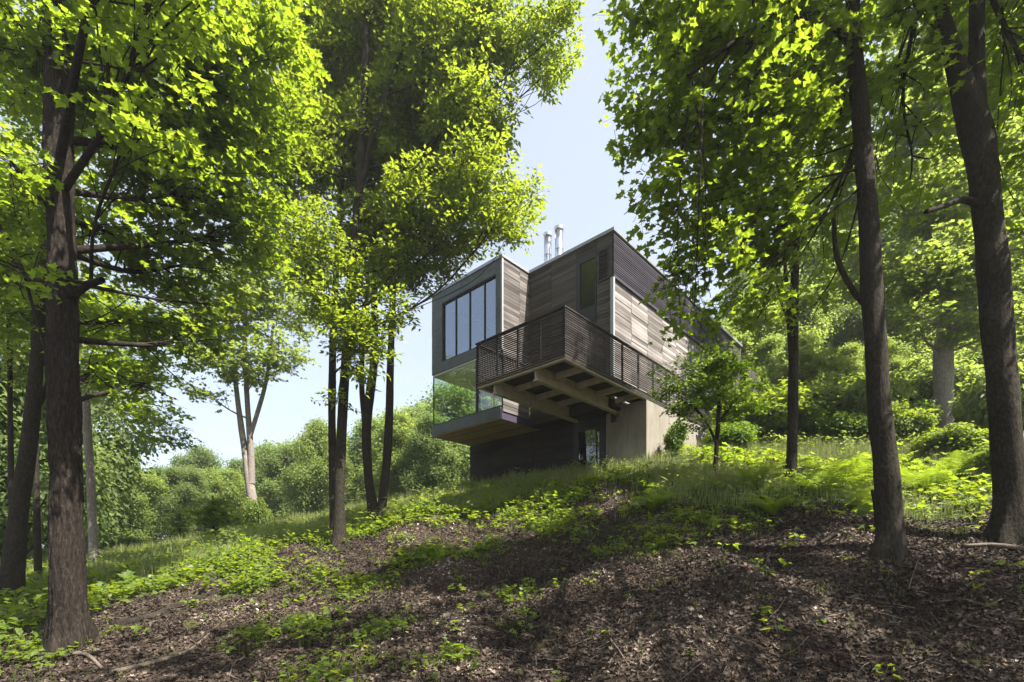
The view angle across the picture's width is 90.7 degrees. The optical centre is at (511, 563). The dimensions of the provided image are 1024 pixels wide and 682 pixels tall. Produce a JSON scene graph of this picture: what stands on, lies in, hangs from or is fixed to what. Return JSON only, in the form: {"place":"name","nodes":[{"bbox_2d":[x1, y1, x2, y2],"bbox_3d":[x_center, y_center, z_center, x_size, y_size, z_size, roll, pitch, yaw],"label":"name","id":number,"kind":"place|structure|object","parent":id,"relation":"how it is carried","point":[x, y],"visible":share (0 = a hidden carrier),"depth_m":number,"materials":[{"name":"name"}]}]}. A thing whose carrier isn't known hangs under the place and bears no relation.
{"place":"outdoors","nodes":[
{"label":"outdoors","id":0,"kind":"place"},
{"bbox_2d":[0,0,989,545],"label":"sky","id":1,"kind":"structure","parent":0,"point":[568,139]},
{"bbox_2d":[0,398,1023,681],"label":"hillside ground","id":2,"kind":"structure","parent":0,"point":[686,622],"depth_m":7.88,"materials":[{"name":"brown plant"}]},
{"bbox_2d":[0,212,38,510],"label":"maple tree","id":3,"kind":"object","parent":2,"relation":"on","point":[10,450],"visible":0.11,"depth_m":14.46,"materials":[{"name":"green plant"}]},
{"bbox_2d":[0,348,42,510],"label":"woodland tree","id":4,"kind":"object","parent":2,"relation":"on","point":[3,469],"visible":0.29,"depth_m":20.18,"materials":[{"name":"green plant"}]},
{"bbox_2d":[0,385,47,552],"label":"woodland tree","id":5,"kind":"object","parent":2,"relation":"on","point":[1,545],"depth_m":27.11,"materials":[{"name":"green plant"}]},
{"bbox_2d":[0,119,109,579],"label":"maple tree","id":6,"kind":"object","parent":2,"relation":"on","point":[37,529],"visible":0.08,"depth_m":13.96,"materials":[{"name":"green plant"}]},
{"bbox_2d":[1,356,110,549],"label":"woodland tree","id":7,"kind":"object","parent":2,"relation":"on","point":[32,544],"visible":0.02,"depth_m":29.40,"materials":[{"name":"green plant"}]},
{"bbox_2d":[0,3,139,599],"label":"maple tree","id":8,"kind":"object","parent":2,"relation":"on","point":[13,566],"visible":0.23,"depth_m":11.22,"materials":[{"name":"green plant"}]},
{"bbox_2d":[70,651,103,669],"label":"fallen branch","id":9,"kind":"object","parent":2,"relation":"on","point":[93,659],"visible":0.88,"depth_m":7.26,"materials":[{"name":"brown wood"}]},
{"bbox_2d":[0,183,175,557],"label":"woodland tree","id":10,"kind":"object","parent":2,"relation":"on","point":[114,474],"visible":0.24,"depth_m":22.99,"materials":[{"name":"green plant"}]},
{"bbox_2d":[23,239,201,562],"bbox_3d":[-13.441,-5.693,17.580,6.934,12.826,3.718,0,0,20],"label":"maple tree","id":11,"kind":"object","parent":2,"relation":"on","point":[144,413],"visible":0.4,"depth_m":16.94,"materials":[{"name":"green plant"}]},
{"bbox_2d":[86,534,149,549],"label":"shrub","id":12,"kind":"object","parent":2,"relation":"on","point":[124,540],"visible":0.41,"depth_m":26.32,"materials":[{"name":"green plant"}]},
{"bbox_2d":[97,469,172,541],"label":"woodland tree","id":13,"kind":"object","parent":2,"relation":"on","point":[141,517],"visible":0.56,"depth_m":37.55,"materials":[{"name":"green plant"}]},
{"bbox_2d":[111,632,209,674],"bbox_3d":[-4.964,1.298,7.395,0.370,0.385,1.524,0,0,19],"label":"fallen branch","id":14,"kind":"object","parent":2,"relation":"on","point":[155,661],"visible":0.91,"depth_m":7.01,"materials":[{"name":"brown wood"}]},
{"bbox_2d":[146,462,177,536],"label":"woodland tree","id":15,"kind":"object","parent":2,"relation":"on","point":[158,470],"visible":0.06,"depth_m":46.72,"materials":[{"name":"green plant"}]},
{"bbox_2d":[0,0,331,657],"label":"maple tree","id":16,"kind":"object","parent":2,"relation":"on","point":[179,57],"visible":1,"depth_m":8.49,"materials":[{"name":"green plant"}]},
{"bbox_2d":[108,585,233,628],"bbox_3d":[-6.510,0.855,9.845,0.266,0.800,2.351,0,0,22],"label":"rotten log","id":17,"kind":"object","parent":2,"relation":"on","point":[124,621],"visible":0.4,"depth_m":9.36,"materials":[{"name":"brown wood"}]},
{"bbox_2d":[156,503,196,538],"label":"bush","id":18,"kind":"object","parent":2,"relation":"on","point":[176,523],"visible":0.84,"depth_m":25.86,"materials":[{"name":"green plant"}]},
{"bbox_2d":[142,463,221,541],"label":"woodland tree","id":19,"kind":"object","parent":2,"relation":"on","point":[184,484],"visible":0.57,"depth_m":40.23,"materials":[{"name":"green plant"}]},
{"bbox_2d":[167,439,231,506],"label":"woodland tree","id":20,"kind":"object","parent":2,"relation":"on","point":[199,457],"visible":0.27,"depth_m":51.29,"materials":[{"name":"green plant"}]},
{"bbox_2d":[179,495,250,539],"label":"bush","id":21,"kind":"object","parent":2,"relation":"on","point":[214,508],"visible":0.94,"depth_m":19.36,"materials":[{"name":"green plant"}]},
{"bbox_2d":[195,466,246,531],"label":"woodland tree","id":22,"kind":"object","parent":2,"relation":"on","point":[230,481],"visible":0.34,"depth_m":44.10,"materials":[{"name":"green plant"}]},
{"bbox_2d":[224,453,242,523],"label":"woodland tree","id":23,"kind":"object","parent":2,"relation":"on","point":[234,463],"visible":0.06,"depth_m":54.16,"materials":[{"name":"green plant"}]},
{"bbox_2d":[143,228,326,502],"bbox_3d":[-12.906,-8.514,23.972,8.237,14.918,4.727,0,0,0],"label":"maple tree","id":24,"kind":"object","parent":2,"relation":"on","point":[229,375],"visible":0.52,"depth_m":23.64,"materials":[{"name":"green plant"}]},
{"bbox_2d":[239,496,273,528],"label":"shrub","id":25,"kind":"object","parent":2,"relation":"on","point":[255,512],"visible":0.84,"depth_m":23.11,"materials":[{"name":"green plant"}]},
{"bbox_2d":[232,439,295,514],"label":"woodland tree","id":26,"kind":"object","parent":2,"relation":"on","point":[256,458],"visible":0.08,"depth_m":49.04,"materials":[{"name":"green plant"}]},
{"bbox_2d":[241,439,325,520],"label":"woodland tree","id":27,"kind":"object","parent":2,"relation":"on","point":[268,472],"visible":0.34,"depth_m":42.71,"materials":[{"name":"green plant"}]},
{"bbox_2d":[289,627,322,647],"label":"seedling","id":28,"kind":"object","parent":2,"relation":"on","point":[312,633],"visible":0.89,"depth_m":7.64,"materials":[{"name":"green plant"}]},
{"bbox_2d":[0,461,628,588],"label":"meadow grass","id":29,"kind":"structure","parent":2,"relation":"on","point":[120,548],"depth_m":17.76,"materials":[{"name":"green plant"}]},
{"bbox_2d":[277,414,356,516],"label":"woodland tree","id":30,"kind":"object","parent":2,"relation":"on","point":[315,466],"visible":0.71,"depth_m":36.84,"materials":[{"name":"green plant"}]},
{"bbox_2d":[319,602,341,616],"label":"seedling","id":31,"kind":"object","parent":2,"relation":"on","point":[328,611],"visible":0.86,"depth_m":8.76,"materials":[{"name":"green plant"}]},
{"bbox_2d":[328,414,403,505],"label":"woodland tree","id":32,"kind":"object","parent":2,"relation":"on","point":[356,456],"visible":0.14,"depth_m":40.69,"materials":[{"name":"green plant"}]},
{"bbox_2d":[374,558,394,571],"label":"seedling","id":33,"kind":"object","parent":2,"relation":"on","point":[386,562],"visible":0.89,"depth_m":11.41,"materials":[{"name":"green plant"}]},
{"bbox_2d":[348,406,439,504],"bbox_3d":[-7.762,-6.838,35.727,7.401,8.412,7.211,0,0,38],"label":"woodland tree","id":34,"kind":"object","parent":2,"relation":"on","point":[403,424],"visible":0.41,"depth_m":34.57,"materials":[{"name":"green plant"}]},
{"bbox_2d":[358,399,430,486],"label":"woodland tree","id":35,"kind":"object","parent":2,"relation":"on","point":[413,410],"visible":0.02,"depth_m":42.72,"materials":[{"name":"green plant"}]},
{"bbox_2d":[228,0,586,544],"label":"elm tree","id":36,"kind":"object","parent":2,"relation":"on","point":[428,44],"visible":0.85,"depth_m":13.43,"materials":[{"name":"green plant"}]},
{"bbox_2d":[393,408,469,495],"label":"woodland tree","id":37,"kind":"object","parent":2,"relation":"on","point":[427,442],"visible":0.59,"depth_m":32.78,"materials":[{"name":"green plant"}]},
{"bbox_2d":[324,68,542,522],"bbox_3d":[-2.455,-7.533,15.402,6.814,13.184,4.274,0,0,0],"label":"elm tree","id":38,"kind":"object","parent":2,"relation":"on","point":[366,404],"visible":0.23,"depth_m":15.55,"materials":[{"name":"green plant"}]},
{"bbox_2d":[432,617,461,633],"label":"seedling","id":39,"kind":"object","parent":2,"relation":"on","point":[446,627],"visible":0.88,"depth_m":7.37,"materials":[{"name":"green plant"}]},
{"bbox_2d":[405,379,499,486],"bbox_3d":[-3.442,-8.658,38.018,9.592,11.522,10.601,0,0,-39],"label":"woodland tree","id":40,"kind":"object","parent":2,"relation":"on","point":[452,396],"visible":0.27,"depth_m":35.69,"materials":[{"name":"green plant"}]},
{"bbox_2d":[459,392,529,463],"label":"woodland tree","id":41,"kind":"object","parent":2,"relation":"on","point":[496,401],"visible":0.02,"depth_m":37.42,"materials":[{"name":"green plant"}]},
{"bbox_2d":[0,472,991,681],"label":"wild grass","id":42,"kind":"structure","parent":2,"relation":"on","point":[421,563],"depth_m":9.48,"materials":[{"name":"green plant"}]},
{"bbox_2d":[0,424,1023,672],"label":"ground cover","id":43,"kind":"object","parent":2,"relation":"on","point":[102,594],"visible":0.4,"depth_m":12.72,"materials":[{"name":"green plant"}]},
{"bbox_2d":[0,464,1023,681],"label":"ground cover","id":44,"kind":"object","parent":2,"relation":"on","point":[35,649],"visible":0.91,"depth_m":9.08,"materials":[{"name":"green plant"}]},
{"bbox_2d":[0,494,1023,681],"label":"twig litter","id":45,"kind":"object","parent":2,"relation":"on","point":[943,531],"visible":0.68,"depth_m":7.35,"materials":[{"name":"brown wood"}]},
{"bbox_2d":[432,224,761,480],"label":"hillside house","id":46,"kind":"structure","parent":2,"relation":"on","point":[564,350],"depth_m":18.32,"materials":[{"name":"weathered grey wood"},{"name":"concrete"},{"name":"glass"}]},
{"bbox_2d":[433,351,502,425],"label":"corner window","id":47,"kind":"structure","parent":46,"relation":"in","point":[477,395],"depth_m":19.26,"materials":[{"name":"grey metal"}]},
{"bbox_2d":[442,275,495,361],"bbox_3d":[-1.663,-9.394,19.569,3.088,2.388,0.120,0,0,43],"label":"window","id":48,"kind":"structure","parent":46,"relation":"in","point":[455,298],"depth_m":20.03,"materials":[{"name":"grey metal"}]},
{"bbox_2d":[576,253,596,324],"bbox_3d":[2.586,-9.550,17.610,0.838,2.225,0.050,0,0,43],"label":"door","id":49,"kind":"structure","parent":46,"relation":"in","point":[589,312],"depth_m":17.66,"materials":[{"name":"grey metal"}]},
{"bbox_2d":[573,414,605,468],"bbox_3d":[2.801,-3.906,18.246,1.363,2.812,0.150,0,0,43],"label":"door","id":50,"kind":"structure","parent":46,"relation":"in","point":[599,421],"depth_m":18.13,"materials":[{"name":"grey metal"}]},
{"bbox_2d":[598,247,608,282],"bbox_3d":[3.105,-10.125,17.131,0.425,1.050,0.050,0,0,43],"label":"window","id":51,"kind":"structure","parent":46,"relation":"in","point":[599,252],"depth_m":17.12,"materials":[{"name":"metal"}]},
{"bbox_2d":[625,488,678,510],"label":"fern","id":52,"kind":"object","parent":2,"relation":"on","point":[655,498],"visible":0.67,"depth_m":11.89,"materials":[{"name":"green plant"}]},
{"bbox_2d":[656,533,682,548],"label":"seedling","id":53,"kind":"object","parent":2,"relation":"on","point":[676,535],"visible":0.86,"depth_m":9.77,"materials":[{"name":"green plant"}]},
{"bbox_2d":[662,417,690,454],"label":"shrub","id":54,"kind":"object","parent":2,"relation":"on","point":[673,441],"visible":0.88,"depth_m":16.66,"materials":[{"name":"green plant"}]},
{"bbox_2d":[678,509,700,524],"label":"seedling","id":55,"kind":"object","parent":2,"relation":"on","point":[682,514],"visible":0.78,"depth_m":10.73,"materials":[{"name":"green plant"}]},
{"bbox_2d":[422,430,991,522],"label":"wild grass","id":56,"kind":"structure","parent":2,"relation":"on","point":[721,477],"depth_m":15.04,"materials":[{"name":"green plant"}]},
{"bbox_2d":[645,338,778,475],"bbox_3d":[5.419,-3.890,13.557,3.640,3.960,2.530,0,0,0],"label":"dogwood tree","id":57,"kind":"object","parent":2,"relation":"on","point":[718,365],"visible":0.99,"depth_m":13.35,"materials":[{"name":"green plant"}]},
{"bbox_2d":[709,515,737,533],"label":"seedling","id":58,"kind":"object","parent":2,"relation":"on","point":[715,518],"visible":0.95,"depth_m":10.02,"materials":[{"name":"green plant"}]},
{"bbox_2d":[702,420,761,447],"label":"shrub","id":59,"kind":"object","parent":2,"relation":"on","point":[735,432],"visible":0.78,"depth_m":17.65,"materials":[{"name":"green plant"}]},
{"bbox_2d":[714,261,777,322],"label":"woodland tree","id":60,"kind":"object","parent":2,"relation":"on","point":[744,275],"visible":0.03,"depth_m":43.10,"materials":[{"name":"green plant"}]},
{"bbox_2d":[708,460,786,488],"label":"fern","id":61,"kind":"object","parent":2,"relation":"on","point":[751,473],"visible":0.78,"depth_m":11.90,"materials":[{"name":"green plant"}]},
{"bbox_2d":[592,0,908,563],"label":"maple tree","id":62,"kind":"object","parent":2,"relation":"on","point":[784,102],"visible":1,"depth_m":8.08,"materials":[{"name":"green plant"}]},
{"bbox_2d":[722,295,787,369],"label":"woodland tree","id":63,"kind":"object","parent":2,"relation":"on","point":[746,340],"visible":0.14,"depth_m":28.58,"materials":[{"name":"green plant"}]},
{"bbox_2d":[704,378,831,440],"bbox_3d":[9.938,-5.838,19.871,4.684,2.482,4.146,0,0,-17],"label":"shrub","id":64,"kind":"object","parent":2,"relation":"on","point":[773,419],"visible":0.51,"depth_m":18.75,"materials":[{"name":"green plant"}]},
{"bbox_2d":[751,329,787,394],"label":"woodland tree","id":65,"kind":"object","parent":2,"relation":"on","point":[767,349],"visible":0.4,"depth_m":27.30,"materials":[{"name":"green plant"}]},
{"bbox_2d":[745,494,802,514],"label":"fern","id":66,"kind":"object","parent":2,"relation":"on","point":[777,504],"visible":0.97,"depth_m":10.51,"materials":[{"name":"green plant"}]},
{"bbox_2d":[733,259,818,310],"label":"woodland tree","id":67,"kind":"object","parent":2,"relation":"on","point":[766,287],"visible":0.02,"depth_m":34.62,"materials":[{"name":"green plant"}]},
{"bbox_2d":[728,200,845,308],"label":"woodland tree","id":68,"kind":"object","parent":2,"relation":"on","point":[805,240],"visible":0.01,"depth_m":42.84,"materials":[{"name":"green plant"}]},
{"bbox_2d":[768,282,835,382],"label":"woodland tree","id":69,"kind":"object","parent":2,"relation":"on","point":[813,333],"visible":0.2,"depth_m":28.80,"materials":[{"name":"green plant"}]},
{"bbox_2d":[775,400,832,440],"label":"shrub","id":70,"kind":"object","parent":2,"relation":"on","point":[809,420],"visible":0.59,"depth_m":18.85,"materials":[{"name":"green plant"}]},
{"bbox_2d":[727,0,890,486],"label":"maple tree","id":71,"kind":"object","parent":2,"relation":"on","point":[792,409],"visible":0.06,"depth_m":11.92,"materials":[{"name":"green plant"}]},
{"bbox_2d":[760,340,857,393],"bbox_3d":[13.020,-7.676,22.413,4.533,4.304,2.861,0,0,0],"label":"bush","id":72,"kind":"object","parent":2,"relation":"on","point":[808,365],"visible":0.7,"depth_m":22.05,"materials":[{"name":"green plant"}]},
{"bbox_2d":[782,229,858,311],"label":"woodland tree","id":73,"kind":"object","parent":2,"relation":"on","point":[810,262],"visible":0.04,"depth_m":36.20,"materials":[{"name":"green plant"}]},
{"bbox_2d":[772,457,872,495],"bbox_3d":[6.844,-1.858,11.186,1.648,0.712,2.008,0,0,-40],"label":"fern","id":74,"kind":"object","parent":2,"relation":"on","point":[828,478],"visible":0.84,"depth_m":11.04,"materials":[{"name":"green plant"}]},
{"bbox_2d":[783,380,863,427],"bbox_3d":[12.257,-6.004,20.316,3.948,2.457,3.356,0,0,21],"label":"shrub","id":75,"kind":"object","parent":2,"relation":"on","point":[835,396],"visible":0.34,"depth_m":19.24,"materials":[{"name":"green plant"}]},
{"bbox_2d":[812,267,863,364],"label":"woodland tree","id":76,"kind":"object","parent":2,"relation":"on","point":[843,331],"visible":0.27,"depth_m":30.68,"materials":[{"name":"green plant"}]},
{"bbox_2d":[808,523,874,551],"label":"fallen branch","id":77,"kind":"object","parent":2,"relation":"on","point":[834,534],"visible":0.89,"depth_m":9.05,"materials":[{"name":"brown wood"}]},
{"bbox_2d":[818,409,869,441],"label":"shrub","id":78,"kind":"object","parent":2,"relation":"on","point":[847,422],"visible":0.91,"depth_m":17.98,"materials":[{"name":"green plant"}]},
{"bbox_2d":[824,338,865,386],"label":"woodland tree","id":79,"kind":"object","parent":2,"relation":"on","point":[856,367],"visible":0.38,"depth_m":26.48,"materials":[{"name":"green plant"}]},
{"bbox_2d":[827,370,865,387],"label":"shrub","id":80,"kind":"object","parent":2,"relation":"on","point":[848,380],"visible":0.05,"depth_m":26.28,"materials":[{"name":"green plant"}]},
{"bbox_2d":[798,453,920,495],"bbox_3d":[7.869,-1.998,11.624,2.314,0.835,2.280,0,0,0],"label":"fern","id":81,"kind":"object","parent":2,"relation":"on","point":[865,469],"visible":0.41,"depth_m":11.45,"materials":[{"name":"green plant"}]},
{"bbox_2d":[829,483,912,508],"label":"fern","id":82,"kind":"object","parent":2,"relation":"on","point":[863,497],"visible":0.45,"depth_m":10.25,"materials":[{"name":"green plant"}]},
{"bbox_2d":[870,489,875,532],"bbox_3d":[6.497,-0.872,9.014,0.194,0.924,0.115,0,0,0],"label":"broken snag","id":83,"kind":"object","parent":2,"relation":"on","point":[873,499],"visible":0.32,"depth_m":9.00,"materials":[{"name":"brown wood"}]},
{"bbox_2d":[843,366,914,393],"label":"shrub","id":84,"kind":"object","parent":2,"relation":"on","point":[906,376],"depth_m":23.14,"materials":[{"name":"green plant"}]},
{"bbox_2d":[844,368,914,415],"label":"shrub","id":85,"kind":"object","parent":2,"relation":"on","point":[901,393],"visible":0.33,"depth_m":18.64,"materials":[{"name":"green plant"}]},
{"bbox_2d":[857,334,915,373],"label":"woodland tree","id":86,"kind":"object","parent":2,"relation":"on","point":[895,362],"visible":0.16,"depth_m":26.12,"materials":[{"name":"green plant"}]},
{"bbox_2d":[850,272,935,365],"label":"woodland tree","id":87,"kind":"object","parent":2,"relation":"on","point":[893,327],"visible":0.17,"depth_m":28.77,"materials":[{"name":"green plant"}]},
{"bbox_2d":[858,399,941,445],"bbox_3d":[13.557,-4.843,17.829,2.292,1.757,2.590,0,0,-19],"label":"shrub","id":88,"kind":"object","parent":2,"relation":"on","point":[907,422],"visible":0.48,"depth_m":17.06,"materials":[{"name":"green plant"}]},
{"bbox_2d":[782,0,1023,431],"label":"maple tree","id":89,"kind":"object","parent":2,"relation":"on","point":[941,265],"visible":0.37,"depth_m":18.00,"materials":[{"name":"green plant"}]},
{"bbox_2d":[901,397,944,439],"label":"shrub","id":90,"kind":"object","parent":2,"relation":"on","point":[922,405],"visible":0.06,"depth_m":18.04,"materials":[{"name":"green plant"}]},
{"bbox_2d":[845,206,1015,357],"bbox_3d":[29.233,-19.769,35.883,12.030,12.766,12.008,0,0,27],"label":"woodland tree","id":91,"kind":"object","parent":2,"relation":"on","point":[886,233],"visible":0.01,"depth_m":35.23,"materials":[{"name":"green plant"}]},
{"bbox_2d":[841,0,1023,543],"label":"maple tree","id":92,"kind":"object","parent":2,"relation":"on","point":[972,89],"visible":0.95,"depth_m":8.36,"materials":[{"name":"green plant"}]},
{"bbox_2d":[900,464,967,493],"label":"fern","id":93,"kind":"object","parent":2,"relation":"on","point":[926,481],"visible":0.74,"depth_m":11.64,"materials":[{"name":"green plant"}]},
{"bbox_2d":[899,343,983,398],"bbox_3d":[21.070,-9.227,24.777,3.160,2.704,3.718,0,0,-43],"label":"shrub","id":94,"kind":"object","parent":2,"relation":"on","point":[916,360],"visible":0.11,"depth_m":24.36,"materials":[{"name":"green plant"}]},
{"bbox_2d":[905,357,983,404],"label":"shrub","id":95,"kind":"object","parent":2,"relation":"on","point":[924,377],"visible":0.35,"depth_m":22.30,"materials":[{"name":"green plant"}]},
{"bbox_2d":[904,450,988,478],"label":"fern","id":96,"kind":"object","parent":2,"relation":"on","point":[965,463],"visible":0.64,"depth_m":12.82,"materials":[{"name":"green plant"}]},
{"bbox_2d":[910,421,988,456],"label":"shrub","id":97,"kind":"object","parent":2,"relation":"on","point":[953,436],"visible":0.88,"depth_m":14.68,"materials":[{"name":"green plant"}]},
{"bbox_2d":[884,194,1021,357],"bbox_3d":[27.006,-17.195,32.276,9.309,10.803,9.070,0,0,25],"label":"woodland tree","id":98,"kind":"object","parent":2,"relation":"on","point":[933,235],"visible":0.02,"depth_m":30.61,"materials":[{"name":"green plant"}]},
{"bbox_2d":[948,390,974,429],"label":"shrub","id":99,"kind":"object","parent":2,"relation":"on","point":[956,414],"visible":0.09,"depth_m":17.45,"materials":[{"name":"green plant"}]},
{"bbox_2d":[953,353,1023,432],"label":"shrub","id":100,"kind":"object","parent":2,"relation":"on","point":[972,400],"visible":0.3,"depth_m":15.41,"materials":[{"name":"green plant"}]},
{"bbox_2d":[961,434,1023,474],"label":"shrub","id":101,"kind":"object","parent":2,"relation":"on","point":[982,458],"visible":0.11,"depth_m":12.73,"materials":[{"name":"green plant"}]},
{"bbox_2d":[963,543,1023,550],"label":"fallen branch","id":102,"kind":"object","parent":2,"relation":"on","point":[1009,546],"visible":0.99,"depth_m":8.14,"materials":[{"name":"brown wood"}]},
{"bbox_2d":[976,266,1023,349],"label":"woodland tree","id":103,"kind":"object","parent":2,"relation":"on","point":[1017,289],"visible":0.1,"depth_m":23.62,"materials":[{"name":"green plant"}]},
{"bbox_2d":[1017,344,1023,362],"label":"shrub","id":104,"kind":"object","parent":2,"relation":"on","point":[1020,351],"visible":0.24,"depth_m":22.52,"materials":[{"name":"green plant"}]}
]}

